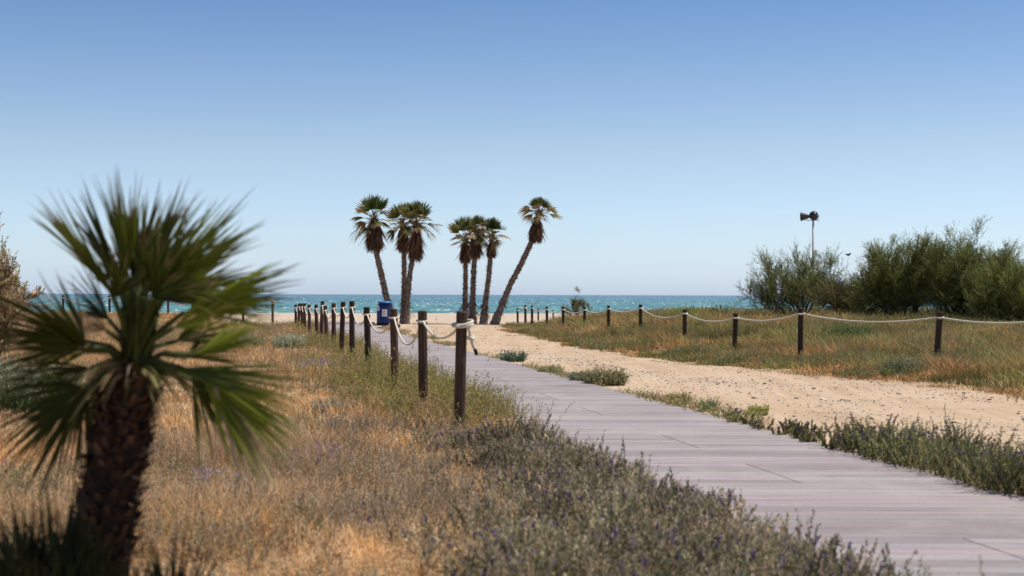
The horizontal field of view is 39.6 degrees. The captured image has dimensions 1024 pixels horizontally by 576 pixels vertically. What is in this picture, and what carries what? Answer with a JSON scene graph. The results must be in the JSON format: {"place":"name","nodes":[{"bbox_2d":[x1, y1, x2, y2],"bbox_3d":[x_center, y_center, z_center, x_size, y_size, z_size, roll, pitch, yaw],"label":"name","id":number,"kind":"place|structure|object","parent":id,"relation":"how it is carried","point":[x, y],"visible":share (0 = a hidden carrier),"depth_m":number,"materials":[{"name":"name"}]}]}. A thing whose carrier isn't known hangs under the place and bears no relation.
{"place":"outdoors","nodes":[
{"label":"outdoors","id":0,"kind":"place"},
{"bbox_2d":[14,294,942,313],"bbox_3d":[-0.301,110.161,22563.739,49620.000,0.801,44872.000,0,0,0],"label":"sea","id":1,"kind":"structure","parent":0,"point":[440,303],"depth_m":492.73,"materials":[{"name":"liquid"}]},
{"bbox_2d":[0,312,1023,575],"bbox_3d":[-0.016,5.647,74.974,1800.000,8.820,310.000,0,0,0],"label":"ground","id":2,"kind":"structure","parent":0,"point":[998,412],"depth_m":20.31,"materials":[{"name":"beige sand"}]},
{"bbox_2d":[0,211,54,354],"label":"tamarisk tree","id":3,"kind":"object","parent":2,"relation":"on","point":[6,286],"visible":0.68,"depth_m":26.82,"materials":[{"name":"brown plant"}]},
{"bbox_2d":[0,342,95,412],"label":"white flowered bush","id":4,"kind":"object","parent":2,"relation":"on","point":[15,405],"visible":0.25,"depth_m":16.47,"materials":[{"name":"green plant"}]},
{"bbox_2d":[0,473,152,575],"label":"dwarf fan palm","id":5,"kind":"object","parent":2,"relation":"on","point":[26,555],"visible":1,"depth_m":4.26,"materials":[{"name":"green plant"}]},
{"bbox_2d":[30,295,275,323],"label":"rope fence","id":6,"kind":"object","parent":2,"relation":"on","point":[109,304],"visible":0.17,"depth_m":70.94,"materials":[{"name":"brown wood"}]},
{"bbox_2d":[0,166,321,575],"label":"dwarf fan palm","id":7,"kind":"object","parent":2,"relation":"on","point":[119,411],"visible":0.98,"depth_m":4.90,"materials":[{"name":"bark"},{"name":"palm leaves"}]},
{"bbox_2d":[102,522,222,575],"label":"dwarf fan palm","id":8,"kind":"object","parent":2,"relation":"on","point":[156,569],"visible":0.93,"depth_m":4.29,"materials":[{"name":"green plant"}]},
{"bbox_2d":[192,467,244,492],"bbox_3d":[-2.049,1.332,9.871,0.395,0.178,0.376,0,0,0],"label":"mauve flower plant","id":9,"kind":"object","parent":2,"relation":"on","point":[206,478],"visible":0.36,"depth_m":9.85,"materials":[{"name":"purple plant"}]},
{"bbox_2d":[234,334,265,347],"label":"pale herb","id":10,"kind":"object","parent":2,"relation":"on","point":[263,342],"visible":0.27,"depth_m":37.02,"materials":[{"name":"green plant"}]},
{"bbox_2d":[270,331,306,348],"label":"pale herb","id":11,"kind":"object","parent":2,"relation":"on","point":[287,340],"visible":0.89,"depth_m":35.90,"materials":[{"name":"green plant"}]},
{"bbox_2d":[290,441,352,462],"bbox_3d":[-1.523,1.334,11.359,0.525,0.231,0.425,0,0,-30],"label":"mauve flower plant","id":12,"kind":"object","parent":2,"relation":"on","point":[321,452],"visible":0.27,"depth_m":11.35,"materials":[{"name":"brown plant"}]},
{"bbox_2d":[297,356,351,369],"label":"mauve flower plant","id":13,"kind":"object","parent":2,"relation":"on","point":[320,362],"visible":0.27,"depth_m":25.05,"materials":[{"name":"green plant"}]},
{"bbox_2d":[309,394,349,415],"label":"pale herb","id":14,"kind":"object","parent":2,"relation":"on","point":[338,406],"visible":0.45,"depth_m":16.70,"materials":[{"name":"beige plant"}]},
{"bbox_2d":[350,193,396,308],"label":"fan palm tree","id":15,"kind":"object","parent":2,"relation":"on","point":[374,235],"visible":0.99,"depth_m":67.38,"materials":[{"name":"palm leaves"},{"name":"bark"}]},
{"bbox_2d":[370,324,400,327],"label":"wooden pallet","id":16,"kind":"object","parent":2,"relation":"on","point":[383,325],"visible":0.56,"depth_m":59.95,"materials":[{"name":"brown wood"}]},
{"bbox_2d":[377,301,391,324],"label":"waste bin","id":17,"kind":"object","parent":16,"relation":"on","point":[383,310],"visible":0.91,"depth_m":60.23,"materials":[{"name":"blue plastic"}]},
{"bbox_2d":[294,301,477,431],"bbox_3d":[-4.810,1.062,37.442,0.286,1.519,47.100,0,0,-11],"label":"rope fence","id":18,"kind":"object","parent":2,"relation":"on","point":[462,324],"visible":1,"depth_m":19.14,"materials":[{"name":"brown wood"}]},
{"bbox_2d":[351,339,437,390],"bbox_3d":[-1.576,1.080,19.657,1.179,0.836,1.173,0,0,10],"label":"dry umbel plant","id":19,"kind":"object","parent":2,"relation":"on","point":[393,365],"visible":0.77,"depth_m":19.45,"materials":[{"name":"green plant"}]},
{"bbox_2d":[383,201,411,322],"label":"fan palm tree","id":20,"kind":"object","parent":2,"relation":"on","point":[395,214],"visible":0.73,"depth_m":68.87,"materials":[{"name":"palm leaves"},{"name":"bark"}]},
{"bbox_2d":[0,309,829,575],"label":"dry grass","id":21,"kind":"structure","parent":2,"relation":"on","point":[215,440],"depth_m":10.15,"materials":[{"name":"beige plant"}]},
{"bbox_2d":[397,198,442,323],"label":"fan palm tree","id":22,"kind":"object","parent":2,"relation":"on","point":[415,210],"visible":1,"depth_m":67.66,"materials":[{"name":"palm leaves"},{"name":"bark"}]},
{"bbox_2d":[267,319,574,433],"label":"green herbs","id":23,"kind":"object","parent":2,"relation":"on","point":[479,398],"visible":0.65,"depth_m":18.24,"materials":[{"name":"green plant"}]},
{"bbox_2d":[412,310,514,406],"bbox_3d":[-0.595,0.871,16.589,1.104,1.241,0.801,0,0,-34],"label":"dry umbel plant","id":24,"kind":"object","parent":2,"relation":"on","point":[443,358],"visible":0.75,"depth_m":16.55,"materials":[{"name":"green plant"}]},
{"bbox_2d":[446,215,481,317],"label":"fan palm tree","id":25,"kind":"object","parent":2,"relation":"on","point":[464,256],"visible":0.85,"depth_m":69.39,"materials":[{"name":"palm leaves"},{"name":"bark"}]},
{"bbox_2d":[430,372,505,426],"bbox_3d":[-0.293,1.140,14.237,0.592,0.674,0.968,0,0,-42],"label":"dry umbel plant","id":26,"kind":"object","parent":2,"relation":"on","point":[484,395],"visible":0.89,"depth_m":14.33,"materials":[{"name":"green plant"}]},
{"bbox_2d":[458,215,490,323],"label":"fan palm tree","id":27,"kind":"object","parent":2,"relation":"on","point":[477,242],"visible":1,"depth_m":68.36,"materials":[{"name":"palm leaves"},{"name":"bark"}]},
{"bbox_2d":[14,402,958,575],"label":"dry grey scrub","id":28,"kind":"object","parent":2,"relation":"on","point":[362,468],"visible":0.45,"depth_m":9.35,"materials":[{"name":"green plant"}]},
{"bbox_2d":[478,217,511,323],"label":"fan palm tree","id":29,"kind":"object","parent":2,"relation":"on","point":[492,223],"visible":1,"depth_m":68.09,"materials":[{"name":"palm leaves"},{"name":"bark"}]},
{"bbox_2d":[496,347,527,361],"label":"spiky plant","id":30,"kind":"object","parent":2,"relation":"on","point":[521,357],"visible":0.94,"depth_m":29.70,"materials":[{"name":"green plant"}]},
{"bbox_2d":[489,196,562,323],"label":"fan palm tree","id":31,"kind":"object","parent":2,"relation":"on","point":[535,233],"visible":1,"depth_m":67.68,"materials":[{"name":"palm leaves"},{"name":"bark"}]},
{"bbox_2d":[535,363,564,372],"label":"leafy weed","id":32,"kind":"object","parent":2,"relation":"on","point":[552,367],"visible":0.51,"depth_m":25.30,"materials":[{"name":"green plant"}]},
{"bbox_2d":[537,309,571,320],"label":"rope fence","id":33,"kind":"object","parent":2,"relation":"on","point":[549,313],"visible":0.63,"depth_m":74.60,"materials":[{"name":"brown wood"}]},
{"bbox_2d":[560,286,591,316],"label":"tamarisk sapling","id":34,"kind":"object","parent":2,"relation":"on","point":[575,304],"visible":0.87,"depth_m":69.94,"materials":[{"name":"green plant"}]},
{"bbox_2d":[567,369,590,380],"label":"leafy weed","id":35,"kind":"object","parent":2,"relation":"on","point":[573,376],"visible":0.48,"depth_m":22.85,"materials":[{"name":"green plant"}]},
{"bbox_2d":[378,326,814,438],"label":"edge weeds","id":36,"kind":"object","parent":2,"relation":"on","point":[667,400],"visible":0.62,"depth_m":18.27,"materials":[{"name":"green plant"}]},
{"bbox_2d":[576,364,630,385],"bbox_3d":[1.420,1.355,22.127,0.862,0.359,0.716,0,0,0],"label":"leafy weed","id":37,"kind":"object","parent":2,"relation":"on","point":[613,377],"visible":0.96,"depth_m":21.99,"materials":[{"name":"green plant"}]},
{"bbox_2d":[372,410,984,575],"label":"purple flowering scrub","id":38,"kind":"object","parent":2,"relation":"on","point":[634,499],"visible":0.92,"depth_m":7.33,"materials":[{"name":"green plant"}]},
{"bbox_2d":[666,391,691,402],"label":"leafy weed","id":39,"kind":"object","parent":2,"relation":"on","point":[684,395],"visible":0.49,"depth_m":18.34,"materials":[{"name":"green plant"}]},
{"bbox_2d":[666,305,722,313],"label":"yellow shrub","id":40,"kind":"object","parent":2,"relation":"on","point":[689,308],"visible":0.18,"depth_m":53.82,"materials":[{"name":"green plant"}]},
{"bbox_2d":[693,395,724,410],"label":"leafy weed","id":41,"kind":"object","parent":2,"relation":"on","point":[711,403],"visible":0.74,"depth_m":17.25,"materials":[{"name":"green plant"}]},
{"bbox_2d":[398,327,1023,457],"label":"pebbles","id":42,"kind":"object","parent":2,"relation":"on","point":[736,383],"visible":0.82,"depth_m":21.31,"materials":[{"name":"stone"}]},
{"bbox_2d":[707,302,742,313],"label":"leafy shrub","id":43,"kind":"object","parent":2,"relation":"on","point":[717,309],"visible":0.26,"depth_m":51.97,"materials":[{"name":"green plant"}]},
{"bbox_2d":[745,404,769,415],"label":"leafy weed","id":44,"kind":"object","parent":2,"relation":"on","point":[761,409],"visible":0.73,"depth_m":16.55,"materials":[{"name":"green plant"}]},
{"bbox_2d":[495,304,1023,402],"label":"dune grass","id":45,"kind":"structure","parent":2,"relation":"on","point":[1007,371],"depth_m":32.92,"materials":[{"name":"plant"}]},
{"bbox_2d":[516,304,1023,362],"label":"rope fence","id":46,"kind":"object","parent":2,"relation":"on","point":[939,317],"visible":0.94,"depth_m":29.69,"materials":[{"name":"brown wood"}]},
{"bbox_2d":[733,239,852,316],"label":"tamarisk shrub","id":47,"kind":"object","parent":2,"relation":"on","point":[794,283],"visible":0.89,"depth_m":49.75,"materials":[{"name":"green plant"}]},
{"bbox_2d":[800,211,818,266],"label":"loudspeaker pole","id":48,"kind":"object","parent":2,"relation":"on","point":[813,216],"visible":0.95,"depth_m":65.97,"materials":[{"name":"metal"}]},
{"bbox_2d":[798,270,872,314],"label":"tamarisk shrub","id":49,"kind":"object","parent":2,"relation":"on","point":[837,291],"visible":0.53,"depth_m":47.67,"materials":[{"name":"green plant"}]},
{"bbox_2d":[818,319,879,339],"bbox_3d":[8.059,1.064,34.004,1.584,0.642,1.311,0,0,0],"label":"leafy shrub","id":50,"kind":"object","parent":2,"relation":"on","point":[844,330],"visible":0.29,"depth_m":33.81,"materials":[{"name":"green plant"}]},
{"bbox_2d":[719,404,1023,496],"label":"purple flowering strip","id":51,"kind":"object","parent":2,"relation":"on","point":[986,467],"visible":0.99,"depth_m":11.37,"materials":[{"name":"green plant"}]},
{"bbox_2d":[840,227,955,318],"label":"tamarisk shrub","id":52,"kind":"object","parent":2,"relation":"on","point":[883,285],"visible":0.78,"depth_m":45.59,"materials":[{"name":"green plant"}]},
{"bbox_2d":[869,352,929,375],"bbox_3d":[6.509,1.272,23.753,0.924,0.492,0.860,0,0,-42],"label":"leafy shrub","id":53,"kind":"object","parent":2,"relation":"on","point":[894,365],"visible":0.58,"depth_m":23.65,"materials":[{"name":"green plant"}]},
{"bbox_2d":[901,215,1023,318],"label":"tamarisk shrub","id":54,"kind":"object","parent":2,"relation":"on","point":[945,285],"visible":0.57,"depth_m":44.65,"materials":[{"name":"green plant"}]},
{"bbox_2d":[959,246,1023,321],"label":"tamarisk shrub","id":55,"kind":"object","parent":2,"relation":"on","point":[1006,296],"visible":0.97,"depth_m":42.69,"materials":[{"name":"green plant"}]},
{"bbox_2d":[0,0,1023,295],"label":"sky","id":56,"kind":"structure","parent":0,"point":[672,141],"materials":[{"name":"blue"}]},
{"bbox_2d":[306,321,1023,575],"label":"path","id":57,"kind":"structure","parent":0,"point":[943,526],"depth_m":10.75,"materials":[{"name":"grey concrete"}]}
]}

